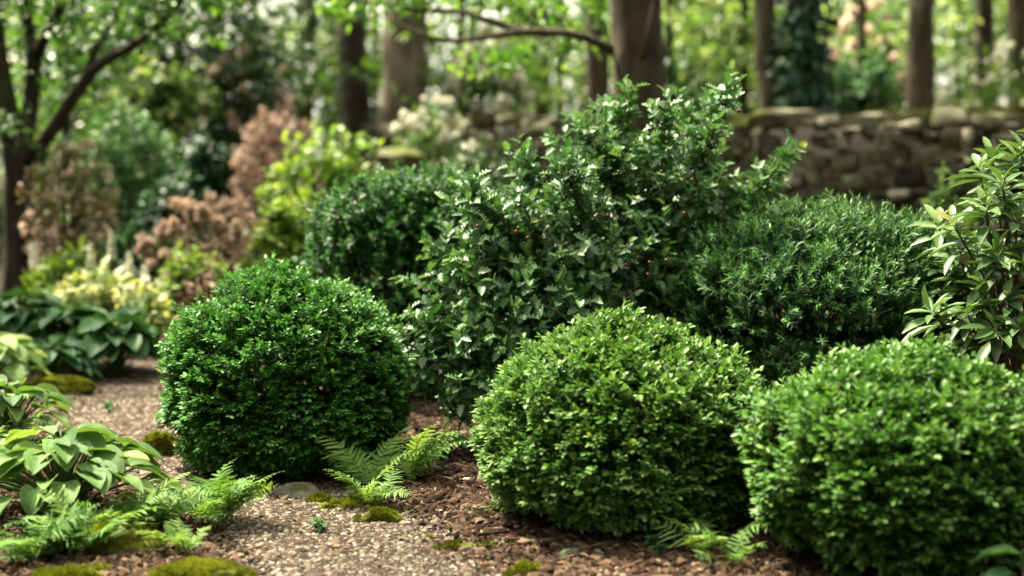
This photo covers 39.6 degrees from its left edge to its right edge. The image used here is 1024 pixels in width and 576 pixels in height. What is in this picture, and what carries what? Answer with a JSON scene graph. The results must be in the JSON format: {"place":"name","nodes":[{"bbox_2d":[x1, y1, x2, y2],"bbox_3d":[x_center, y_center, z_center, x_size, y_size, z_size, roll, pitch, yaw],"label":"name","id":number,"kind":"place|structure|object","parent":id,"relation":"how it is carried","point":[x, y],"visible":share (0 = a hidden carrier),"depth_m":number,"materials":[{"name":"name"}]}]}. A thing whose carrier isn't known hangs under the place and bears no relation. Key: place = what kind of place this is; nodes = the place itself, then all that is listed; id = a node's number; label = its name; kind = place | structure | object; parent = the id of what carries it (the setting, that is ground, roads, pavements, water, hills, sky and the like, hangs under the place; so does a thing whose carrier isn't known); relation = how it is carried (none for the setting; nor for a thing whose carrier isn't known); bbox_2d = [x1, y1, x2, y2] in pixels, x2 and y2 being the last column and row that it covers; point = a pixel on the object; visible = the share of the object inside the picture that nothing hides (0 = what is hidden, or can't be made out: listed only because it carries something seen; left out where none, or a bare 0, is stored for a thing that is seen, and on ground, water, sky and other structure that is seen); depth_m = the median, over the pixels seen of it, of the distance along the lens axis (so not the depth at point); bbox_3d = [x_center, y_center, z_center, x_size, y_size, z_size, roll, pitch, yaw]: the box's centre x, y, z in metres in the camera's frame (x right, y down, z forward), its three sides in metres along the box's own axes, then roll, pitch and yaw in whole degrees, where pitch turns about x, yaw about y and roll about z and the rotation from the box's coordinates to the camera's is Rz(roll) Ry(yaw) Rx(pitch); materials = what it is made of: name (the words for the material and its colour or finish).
{"place":"outdoors","nodes":[
{"label":"outdoors","id":0,"kind":"place"},
{"bbox_2d":[0,167,3,284],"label":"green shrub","id":1,"kind":"object","parent":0,"point":[1,221],"visible":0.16,"depth_m":12.45,"materials":[{"name":"green plant"}]},
{"bbox_2d":[15,488,164,549],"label":"fern","id":2,"kind":"object","parent":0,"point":[80,526],"visible":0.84,"depth_m":4.13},
{"bbox_2d":[24,310,495,575],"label":"path","id":3,"kind":"structure","parent":0,"point":[346,551],"depth_m":4.58,"materials":[{"name":"gravel"}]},
{"bbox_2d":[8,373,96,397],"bbox_3d":[-2.294,0.490,7.081,0.447,0.130,0.229,-1,5,-11],"label":"moss mound","id":4,"kind":"object","parent":3,"relation":"on","point":[66,385],"visible":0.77,"depth_m":7.05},
{"bbox_2d":[2,335,103,378],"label":"hosta","id":5,"kind":"object","parent":3,"relation":"on","point":[57,351],"visible":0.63,"depth_m":7.38,"materials":[{"name":"green plant"}]},
{"bbox_2d":[15,305,112,368],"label":"hosta","id":6,"kind":"object","parent":3,"relation":"on","point":[39,325],"visible":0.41,"depth_m":7.95,"materials":[{"name":"green plant"}]},
{"bbox_2d":[53,255,139,325],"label":"cream plant","id":7,"kind":"object","parent":3,"relation":"on","point":[91,291],"visible":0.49,"depth_m":8.87,"materials":[{"name":"yellow plant"}]},
{"bbox_2d":[60,305,162,374],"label":"hosta","id":8,"kind":"object","parent":3,"relation":"on","point":[113,343],"visible":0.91,"depth_m":7.65,"materials":[{"name":"green plant"}]},
{"bbox_2d":[92,218,177,313],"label":"shrub","id":9,"kind":"object","parent":3,"relation":"on","point":[125,241],"visible":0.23,"depth_m":9.85,"materials":[{"name":"green plant"}]},
{"bbox_2d":[108,275,178,357],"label":"cream plant","id":10,"kind":"object","parent":3,"relation":"on","point":[155,316],"visible":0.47,"depth_m":8.53,"materials":[{"name":"yellow plant"}]},
{"bbox_2d":[141,430,179,456],"bbox_3d":[-1.403,0.627,5.733,0.181,0.126,0.169,0,5,0],"label":"moss mound","id":11,"kind":"object","parent":3,"relation":"on","point":[162,443],"visible":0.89,"depth_m":5.68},
{"bbox_2d":[129,168,218,279],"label":"dark shrub","id":12,"kind":"object","parent":3,"relation":"on","point":[157,204],"visible":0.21,"depth_m":11.31,"materials":[{"name":"green plant"}]},
{"bbox_2d":[22,372,533,569],"bbox_3d":[-1.402,0.612,5.981,1.401,0.093,4.724,-2,6,-25],"label":"moss cover","id":13,"kind":"object","parent":3,"relation":"on","point":[122,480],"visible":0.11,"depth_m":5.04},
{"bbox_2d":[152,250,417,477],"bbox_3d":[-0.871,0.294,5.460,1.027,0.890,0.975,0,5,0],"label":"boxwood shrub","id":14,"kind":"object","parent":3,"relation":"on","point":[221,415],"visible":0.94,"depth_m":5.17,"materials":[{"name":"green plant"}]},
{"bbox_2d":[274,482,319,496],"bbox_3d":[-0.752,0.706,4.994,0.175,0.062,0.113,3,6,28],"label":"stone","id":15,"kind":"object","parent":3,"relation":"on","point":[299,489],"visible":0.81,"depth_m":4.96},
{"bbox_2d":[315,494,387,509],"bbox_3d":[-0.542,0.728,4.809,0.274,0.055,0.147,-3,6,-29],"label":"moss mound","id":16,"kind":"object","parent":3,"relation":"on","point":[346,502],"visible":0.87,"depth_m":4.77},
{"bbox_2d":[323,460,412,505],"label":"fern","id":17,"kind":"object","parent":16,"relation":"on","point":[379,493],"visible":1,"depth_m":4.79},
{"bbox_2d":[309,424,429,490],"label":"fern","id":18,"kind":"object","parent":3,"relation":"on","point":[364,471],"visible":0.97,"depth_m":5.07,"materials":[{"name":"plant"}]},
{"bbox_2d":[433,538,494,550],"bbox_3d":[-0.136,0.778,4.281,0.227,0.042,0.129,0,5,0],"label":"moss mound","id":19,"kind":"object","parent":3,"relation":"on","point":[455,543],"visible":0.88,"depth_m":4.27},
{"bbox_2d":[0,323,1017,575],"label":"fallen leaves","id":20,"kind":"object","parent":3,"relation":"on","point":[336,541],"visible":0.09,"depth_m":4.57,"materials":[{"name":"brown plant"}]},
{"bbox_2d":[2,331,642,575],"bbox_3d":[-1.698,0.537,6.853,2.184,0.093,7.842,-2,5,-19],"label":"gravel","id":21,"kind":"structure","parent":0,"point":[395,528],"depth_m":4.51,"materials":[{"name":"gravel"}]},
{"bbox_2d":[352,505,404,521],"bbox_3d":[-0.433,0.742,4.612,0.180,0.077,0.092,0,5,0],"label":"moss mound","id":22,"kind":"object","parent":21,"relation":"on","point":[379,513],"visible":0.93,"depth_m":4.59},
{"bbox_2d":[1,0,1006,163],"label":"sky","id":23,"kind":"structure","parent":0,"point":[484,13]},
{"bbox_2d":[0,164,1023,575],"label":"ground","id":24,"kind":"structure","parent":0,"point":[470,518],"depth_m":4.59,"materials":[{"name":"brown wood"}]},
{"bbox_2d":[0,332,51,389],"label":"hosta","id":25,"kind":"object","parent":24,"relation":"on","point":[13,349],"visible":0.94,"depth_m":7.00,"materials":[{"name":"green plant"}]},
{"bbox_2d":[0,410,54,440],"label":"fern","id":26,"kind":"object","parent":24,"relation":"on","point":[29,420],"visible":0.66,"depth_m":5.52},
{"bbox_2d":[0,374,74,437],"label":"hosta","id":27,"kind":"object","parent":24,"relation":"on","point":[10,407],"visible":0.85,"depth_m":5.65,"materials":[{"name":"green plant"}]},
{"bbox_2d":[0,289,76,335],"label":"hosta","id":28,"kind":"object","parent":24,"relation":"on","point":[33,301],"visible":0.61,"depth_m":8.04,"materials":[{"name":"green plant"}]},
{"bbox_2d":[0,503,101,560],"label":"fern","id":29,"kind":"object","parent":24,"relation":"on","point":[19,546],"visible":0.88,"depth_m":4.05,"materials":[{"name":"plant"}]},
{"bbox_2d":[0,0,111,200],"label":"sapling","id":30,"kind":"object","parent":24,"relation":"on","point":[11,22],"visible":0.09,"depth_m":21.63,"materials":[{"name":"green plant"}]},
{"bbox_2d":[0,502,112,545],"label":"fern","id":31,"kind":"object","parent":24,"relation":"on","point":[81,534],"visible":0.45,"depth_m":4.15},
{"bbox_2d":[16,233,111,308],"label":"lime plant","id":32,"kind":"object","parent":24,"relation":"on","point":[56,269],"visible":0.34,"depth_m":9.56,"materials":[{"name":"green plant"}]},
{"bbox_2d":[16,133,122,284],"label":"azalea","id":33,"kind":"object","parent":24,"relation":"on","point":[78,218],"visible":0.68,"depth_m":10.21,"materials":[{"name":"brown plant"}]},
{"bbox_2d":[32,561,110,575],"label":"moss mound","id":34,"kind":"object","parent":24,"relation":"on","point":[80,569],"visible":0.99,"depth_m":3.87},
{"bbox_2d":[0,422,182,516],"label":"hosta","id":35,"kind":"object","parent":24,"relation":"on","point":[101,468],"visible":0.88,"depth_m":4.40,"materials":[{"name":"green plant"}]},
{"bbox_2d":[0,0,205,251],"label":"sapling","id":36,"kind":"object","parent":24,"relation":"on","point":[88,104],"visible":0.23,"depth_m":15.80,"materials":[{"name":"green plant"}]},
{"bbox_2d":[71,520,165,557],"bbox_3d":[-1.149,0.730,4.152,0.269,0.115,0.178,-2,5,-17],"label":"moss mound","id":37,"kind":"object","parent":24,"relation":"on","point":[129,540],"visible":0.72,"depth_m":4.11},
{"bbox_2d":[8,1,230,170],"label":"sapling","id":38,"kind":"object","parent":24,"relation":"on","point":[88,131],"visible":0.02,"depth_m":19.56,"materials":[{"name":"green plant"}]},
{"bbox_2d":[69,485,170,527],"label":"fern","id":39,"kind":"object","parent":24,"relation":"on","point":[114,512],"visible":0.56,"depth_m":4.30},
{"bbox_2d":[0,0,242,315],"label":"tree","id":40,"kind":"object","parent":24,"relation":"on","point":[21,150],"visible":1,"depth_m":10.38,"materials":[{"name":"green plant"}]},
{"bbox_2d":[59,96,188,278],"bbox_3d":[-3.334,-0.782,12.192,1.195,1.729,0.949,0,5,0],"label":"green shrub","id":41,"kind":"object","parent":24,"relation":"on","point":[111,149],"visible":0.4,"depth_m":12.01,"materials":[{"name":"green plant"}]},
{"bbox_2d":[110,0,138,226],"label":"tree","id":42,"kind":"object","parent":24,"relation":"on","point":[113,177],"visible":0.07,"depth_m":16.81,"materials":[{"name":"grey plant"}]},
{"bbox_2d":[109,471,212,529],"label":"fern","id":43,"kind":"object","parent":24,"relation":"on","point":[178,504],"visible":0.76,"depth_m":4.38,"materials":[{"name":"plant"}]},
{"bbox_2d":[99,0,227,197],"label":"sapling","id":44,"kind":"object","parent":24,"relation":"on","point":[164,88],"visible":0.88,"depth_m":14.24,"materials":[{"name":"green plant"}]},
{"bbox_2d":[135,516,211,555],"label":"fern","id":45,"kind":"object","parent":24,"relation":"on","point":[180,538],"visible":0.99,"depth_m":4.13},
{"bbox_2d":[140,238,227,339],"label":"shrub","id":46,"kind":"object","parent":24,"relation":"on","point":[169,290],"visible":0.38,"depth_m":8.97,"materials":[{"name":"green plant"}]},
{"bbox_2d":[45,0,325,166],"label":"sapling","id":47,"kind":"object","parent":24,"relation":"on","point":[179,55],"visible":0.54,"depth_m":14.75,"materials":[{"name":"green plant"}]},
{"bbox_2d":[169,261,229,316],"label":"bronze shrub","id":48,"kind":"object","parent":24,"relation":"on","point":[186,299],"visible":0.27,"depth_m":8.88,"materials":[{"name":"brown plant"}]},
{"bbox_2d":[133,190,270,300],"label":"dried hydrangea","id":49,"kind":"object","parent":24,"relation":"on","point":[192,211],"visible":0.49,"depth_m":9.46,"materials":[{"name":"brown plant"}]},
{"bbox_2d":[146,555,258,575],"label":"moss mound","id":50,"kind":"object","parent":24,"relation":"on","point":[195,566],"visible":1,"depth_m":3.87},
{"bbox_2d":[120,8,296,166],"bbox_3d":[-3.405,-2.938,15.922,1.868,5.403,2.121,0,5,0],"label":"sapling","id":51,"kind":"object","parent":24,"relation":"on","point":[213,128],"visible":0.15,"depth_m":15.63,"materials":[{"name":"green plant"}]},
{"bbox_2d":[167,126,253,279],"bbox_3d":[-2.714,-0.697,12.799,0.844,1.513,0.738,0,5,0],"label":"laurel","id":52,"kind":"object","parent":24,"relation":"on","point":[216,179],"visible":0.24,"depth_m":12.64,"materials":[{"name":"green plant"}]},
{"bbox_2d":[149,458,282,526],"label":"fern","id":53,"kind":"object","parent":24,"relation":"on","point":[221,504],"visible":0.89,"depth_m":4.51,"materials":[{"name":"plant"}]},
{"bbox_2d":[195,35,296,264],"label":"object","id":54,"kind":"object","parent":24,"relation":"on","point":[231,123],"visible":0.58,"depth_m":15.26,"materials":[{"name":"green plant"}]},
{"bbox_2d":[139,0,373,168],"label":"sapling","id":55,"kind":"object","parent":24,"relation":"on","point":[291,67],"visible":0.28,"depth_m":16.82,"materials":[{"name":"green plant"}]},
{"bbox_2d":[223,91,324,270],"bbox_3d":[-2.040,-0.799,12.186,0.918,1.779,0.779,0,5,0],"label":"bronze shrub","id":56,"kind":"object","parent":24,"relation":"on","point":[271,138],"visible":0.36,"depth_m":12.09,"materials":[{"name":"brown plant"}]},
{"bbox_2d":[235,188,331,283],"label":"lime shrub","id":57,"kind":"object","parent":24,"relation":"on","point":[277,215],"visible":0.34,"depth_m":9.12,"materials":[{"name":"green plant"}]},
{"bbox_2d":[183,0,428,122],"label":"sapling","id":58,"kind":"object","parent":24,"relation":"on","point":[326,22],"visible":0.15,"depth_m":20.55,"materials":[{"name":"green plant"}]},
{"bbox_2d":[294,0,317,207],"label":"tree","id":59,"kind":"object","parent":24,"relation":"on","point":[313,26],"visible":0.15,"depth_m":19.73,"materials":[{"name":"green plant"}]},
{"bbox_2d":[254,121,393,282],"bbox_3d":[-1.445,-0.581,11.386,1.262,1.511,1.010,0,5,0],"label":"lime shrub","id":60,"kind":"object","parent":24,"relation":"on","point":[308,172],"visible":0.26,"depth_m":11.28,"materials":[{"name":"green plant"}]},
{"bbox_2d":[336,0,371,172],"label":"tree","id":61,"kind":"object","parent":24,"relation":"on","point":[355,104],"visible":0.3,"depth_m":18.66,"materials":[{"name":"brown plant"}]},
{"bbox_2d":[293,5,442,147],"bbox_3d":[-2.046,-3.288,19.805,2.278,5.401,2.423,0,5,0],"label":"sapling","id":62,"kind":"object","parent":24,"relation":"on","point":[375,90],"visible":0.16,"depth_m":19.62,"materials":[{"name":"green plant"}]},
{"bbox_2d":[374,146,425,290],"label":"stone pillar","id":63,"kind":"structure","parent":24,"relation":"on","point":[401,156],"depth_m":12.40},
{"bbox_2d":[379,0,427,124],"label":"tree","id":64,"kind":"object","parent":24,"relation":"on","point":[400,58],"visible":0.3,"depth_m":17.10,"materials":[{"name":"brown plant"}]},
{"bbox_2d":[290,156,524,398],"bbox_3d":[-0.467,-0.043,6.984,1.259,1.210,1.199,0,5,0],"label":"yew shrub","id":65,"kind":"object","parent":24,"relation":"on","point":[365,223],"visible":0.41,"depth_m":6.62,"materials":[{"name":"plant"}]},
{"bbox_2d":[385,424,468,484],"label":"fern","id":66,"kind":"object","parent":24,"relation":"on","point":[414,466],"visible":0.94,"depth_m":5.01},
{"bbox_2d":[390,93,476,281],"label":"white flower shrub","id":67,"kind":"object","parent":24,"relation":"on","point":[445,136],"visible":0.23,"depth_m":13.01,"materials":[{"name":"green plant"}]},
{"bbox_2d":[348,0,550,117],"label":"sapling","id":68,"kind":"object","parent":24,"relation":"on","point":[434,83],"visible":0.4,"depth_m":17.54,"materials":[{"name":"green plant"}]},
{"bbox_2d":[426,433,475,460],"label":"fern","id":69,"kind":"object","parent":24,"relation":"on","point":[459,438],"visible":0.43,"depth_m":5.42,"materials":[{"name":"plant"}]},
{"bbox_2d":[297,0,665,304],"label":"tree","id":70,"kind":"object","parent":24,"relation":"on","point":[635,48],"visible":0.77,"depth_m":10.01,"materials":[{"name":"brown plant"}]},
{"bbox_2d":[441,18,534,130],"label":"shrub","id":71,"kind":"object","parent":24,"relation":"on","point":[506,100],"visible":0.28,"depth_m":17.19,"materials":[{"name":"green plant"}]},
{"bbox_2d":[440,134,537,282],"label":"green shrub","id":72,"kind":"object","parent":24,"relation":"on","point":[484,167],"visible":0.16,"depth_m":10.71,"materials":[{"name":"green plant"}]},
{"bbox_2d":[369,0,611,93],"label":"sapling","id":73,"kind":"object","parent":24,"relation":"on","point":[578,7],"visible":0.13,"depth_m":23.28,"materials":[{"name":"green plant"}]},
{"bbox_2d":[0,0,1006,215],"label":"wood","id":74,"kind":"object","parent":24,"relation":"on","point":[15,46],"depth_m":32.24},
{"bbox_2d":[0,0,1006,210],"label":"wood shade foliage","id":75,"kind":"object","parent":24,"relation":"on","point":[1003,24],"depth_m":34.66,"materials":[{"name":"green plant"}]},
{"bbox_2d":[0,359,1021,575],"bbox_3d":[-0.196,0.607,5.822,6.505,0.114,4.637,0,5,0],"label":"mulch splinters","id":76,"kind":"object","parent":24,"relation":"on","point":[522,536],"visible":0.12,"depth_m":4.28,"materials":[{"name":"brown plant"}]},
{"bbox_2d":[501,557,543,575],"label":"moss mound","id":77,"kind":"object","parent":24,"relation":"on","point":[521,566],"visible":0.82,"depth_m":3.99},
{"bbox_2d":[528,1,548,116],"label":"tree","id":78,"kind":"object","parent":24,"relation":"on","point":[543,112],"visible":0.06,"depth_m":21.66,"materials":[{"name":"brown plant"}]},
{"bbox_2d":[452,0,677,129],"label":"sapling","id":79,"kind":"object","parent":24,"relation":"on","point":[560,99],"visible":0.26,"depth_m":19.35,"materials":[{"name":"green plant"}]},
{"bbox_2d":[585,0,608,118],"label":"tree","id":80,"kind":"object","parent":24,"relation":"on","point":[597,75],"visible":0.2,"depth_m":16.23,"materials":[{"name":"brown plant"}]},
{"bbox_2d":[388,59,806,430],"bbox_3d":[0.381,-0.146,5.724,1.808,1.543,0.967,-3,6,-30],"label":"holly bush","id":81,"kind":"object","parent":24,"relation":"on","point":[517,270],"visible":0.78,"depth_m":5.60,"materials":[{"name":"green plant"}]},
{"bbox_2d":[467,298,782,537],"bbox_3d":[0.355,0.406,4.528,1.006,0.748,0.974,0,5,0],"label":"boxwood shrub","id":82,"kind":"object","parent":24,"relation":"on","point":[569,420],"visible":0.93,"depth_m":4.24,"materials":[{"name":"green plant"}]},
{"bbox_2d":[612,0,718,115],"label":"sapling","id":83,"kind":"object","parent":24,"relation":"on","point":[671,68],"visible":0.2,"depth_m":16.75,"materials":[{"name":"green plant"}]},
{"bbox_2d":[567,0,777,95],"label":"sapling","id":84,"kind":"object","parent":24,"relation":"on","point":[663,23],"visible":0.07,"depth_m":22.66,"materials":[{"name":"green plant"}]},
{"bbox_2d":[610,0,758,116],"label":"sapling","id":85,"kind":"object","parent":24,"relation":"on","point":[708,74],"visible":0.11,"depth_m":18.43,"materials":[{"name":"green plant"}]},
{"bbox_2d":[358,103,1023,300],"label":"stone wall","id":86,"kind":"structure","parent":24,"relation":"on","point":[894,160],"depth_m":12.20,"materials":[{"name":"stone"}]},
{"bbox_2d":[648,497,775,554],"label":"fern","id":87,"kind":"object","parent":24,"relation":"on","point":[699,544],"visible":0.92,"depth_m":4.06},
{"bbox_2d":[692,523,767,566],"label":"fern","id":88,"kind":"object","parent":24,"relation":"on","point":[727,557],"visible":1,"depth_m":3.94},
{"bbox_2d":[682,4,786,115],"bbox_3d":[3.854,-3.677,23.840,2.577,5.455,2.291,-2,5,-19],"label":"sapling","id":89,"kind":"object","parent":24,"relation":"on","point":[750,111],"visible":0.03,"depth_m":23.63,"materials":[{"name":"green plant"}]},
{"bbox_2d":[662,0,834,115],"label":"sapling","id":90,"kind":"object","parent":24,"relation":"on","point":[721,34],"visible":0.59,"depth_m":16.66,"materials":[{"name":"green plant"}]},
{"bbox_2d":[753,0,781,110],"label":"tree","id":91,"kind":"object","parent":24,"relation":"on","point":[764,14],"visible":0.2,"depth_m":15.24,"materials":[{"name":"brown plant"}]},
{"bbox_2d":[764,0,842,114],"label":"tree","id":92,"kind":"object","parent":24,"relation":"on","point":[806,54],"visible":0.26,"depth_m":14.88,"materials":[{"name":"green plant"}]},
{"bbox_2d":[647,185,997,397],"bbox_3d":[1.241,0.122,5.775,1.536,1.104,1.268,0,5,0],"label":"yew shrub","id":93,"kind":"object","parent":24,"relation":"on","point":[852,266],"visible":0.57,"depth_m":5.43,"materials":[{"name":"plant"}]},
{"bbox_2d":[819,0,905,114],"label":"sapling","id":94,"kind":"object","parent":24,"relation":"on","point":[851,97],"visible":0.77,"depth_m":16.67,"materials":[{"name":"green plant"}]},
{"bbox_2d":[829,0,905,115],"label":"white blossom bush","id":95,"kind":"object","parent":24,"relation":"on","point":[851,45],"visible":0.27,"depth_m":17.22,"materials":[{"name":"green plant"}]},
{"bbox_2d":[753,0,981,111],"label":"sapling","id":96,"kind":"object","parent":24,"relation":"on","point":[879,29],"visible":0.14,"depth_m":18.35,"materials":[{"name":"green plant"}]},
{"bbox_2d":[731,332,1023,575],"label":"boxwood shrub","id":97,"kind":"object","parent":24,"relation":"on","point":[890,458],"visible":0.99,"depth_m":3.73,"materials":[{"name":"green plant"}]},
{"bbox_2d":[778,0,997,99],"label":"sapling","id":98,"kind":"object","parent":24,"relation":"on","point":[898,17],"visible":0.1,"depth_m":23.62,"materials":[{"name":"green plant"}]},
{"bbox_2d":[906,0,934,113],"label":"tree","id":99,"kind":"object","parent":24,"relation":"on","point":[920,77],"visible":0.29,"depth_m":13.76,"materials":[{"name":"brown plant"}]},
{"bbox_2d":[867,0,1006,105],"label":"sapling","id":100,"kind":"object","parent":24,"relation":"on","point":[957,32],"visible":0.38,"depth_m":19.53,"materials":[{"name":"green plant"}]},
{"bbox_2d":[919,159,973,326],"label":"shrub","id":101,"kind":"object","parent":24,"relation":"on","point":[937,198],"visible":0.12,"depth_m":8.74,"materials":[{"name":"green plant"}]},
{"bbox_2d":[905,0,1006,106],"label":"sapling","id":102,"kind":"object","parent":24,"relation":"on","point":[967,5],"visible":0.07,"depth_m":22.79,"materials":[{"name":"green plant"}]},
{"bbox_2d":[902,120,1023,378],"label":"rhododendron","id":103,"kind":"object","parent":24,"relation":"on","point":[982,253],"visible":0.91,"depth_m":5.00,"materials":[{"name":"green plant"}]},
{"bbox_2d":[935,40,1023,113],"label":"pale shrub","id":104,"kind":"object","parent":24,"relation":"on","point":[1009,83],"visible":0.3,"depth_m":14.32,"materials":[{"name":"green plant"}]},
{"bbox_2d":[972,0,993,113],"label":"tree","id":105,"kind":"object","parent":24,"relation":"on","point":[983,37],"visible":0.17,"depth_m":18.20,"materials":[{"name":"brown plant"}]},
{"bbox_2d":[972,545,1023,575],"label":"hosta","id":106,"kind":"object","parent":24,"relation":"on","point":[999,571],"visible":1,"depth_m":3.53,"materials":[{"name":"green plant"}]},
{"bbox_2d":[1006,0,1023,123],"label":"tree","id":107,"kind":"object","parent":24,"relation":"on","point":[1015,21],"visible":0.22,"depth_m":17.20,"materials":[{"name":"brown plant"}]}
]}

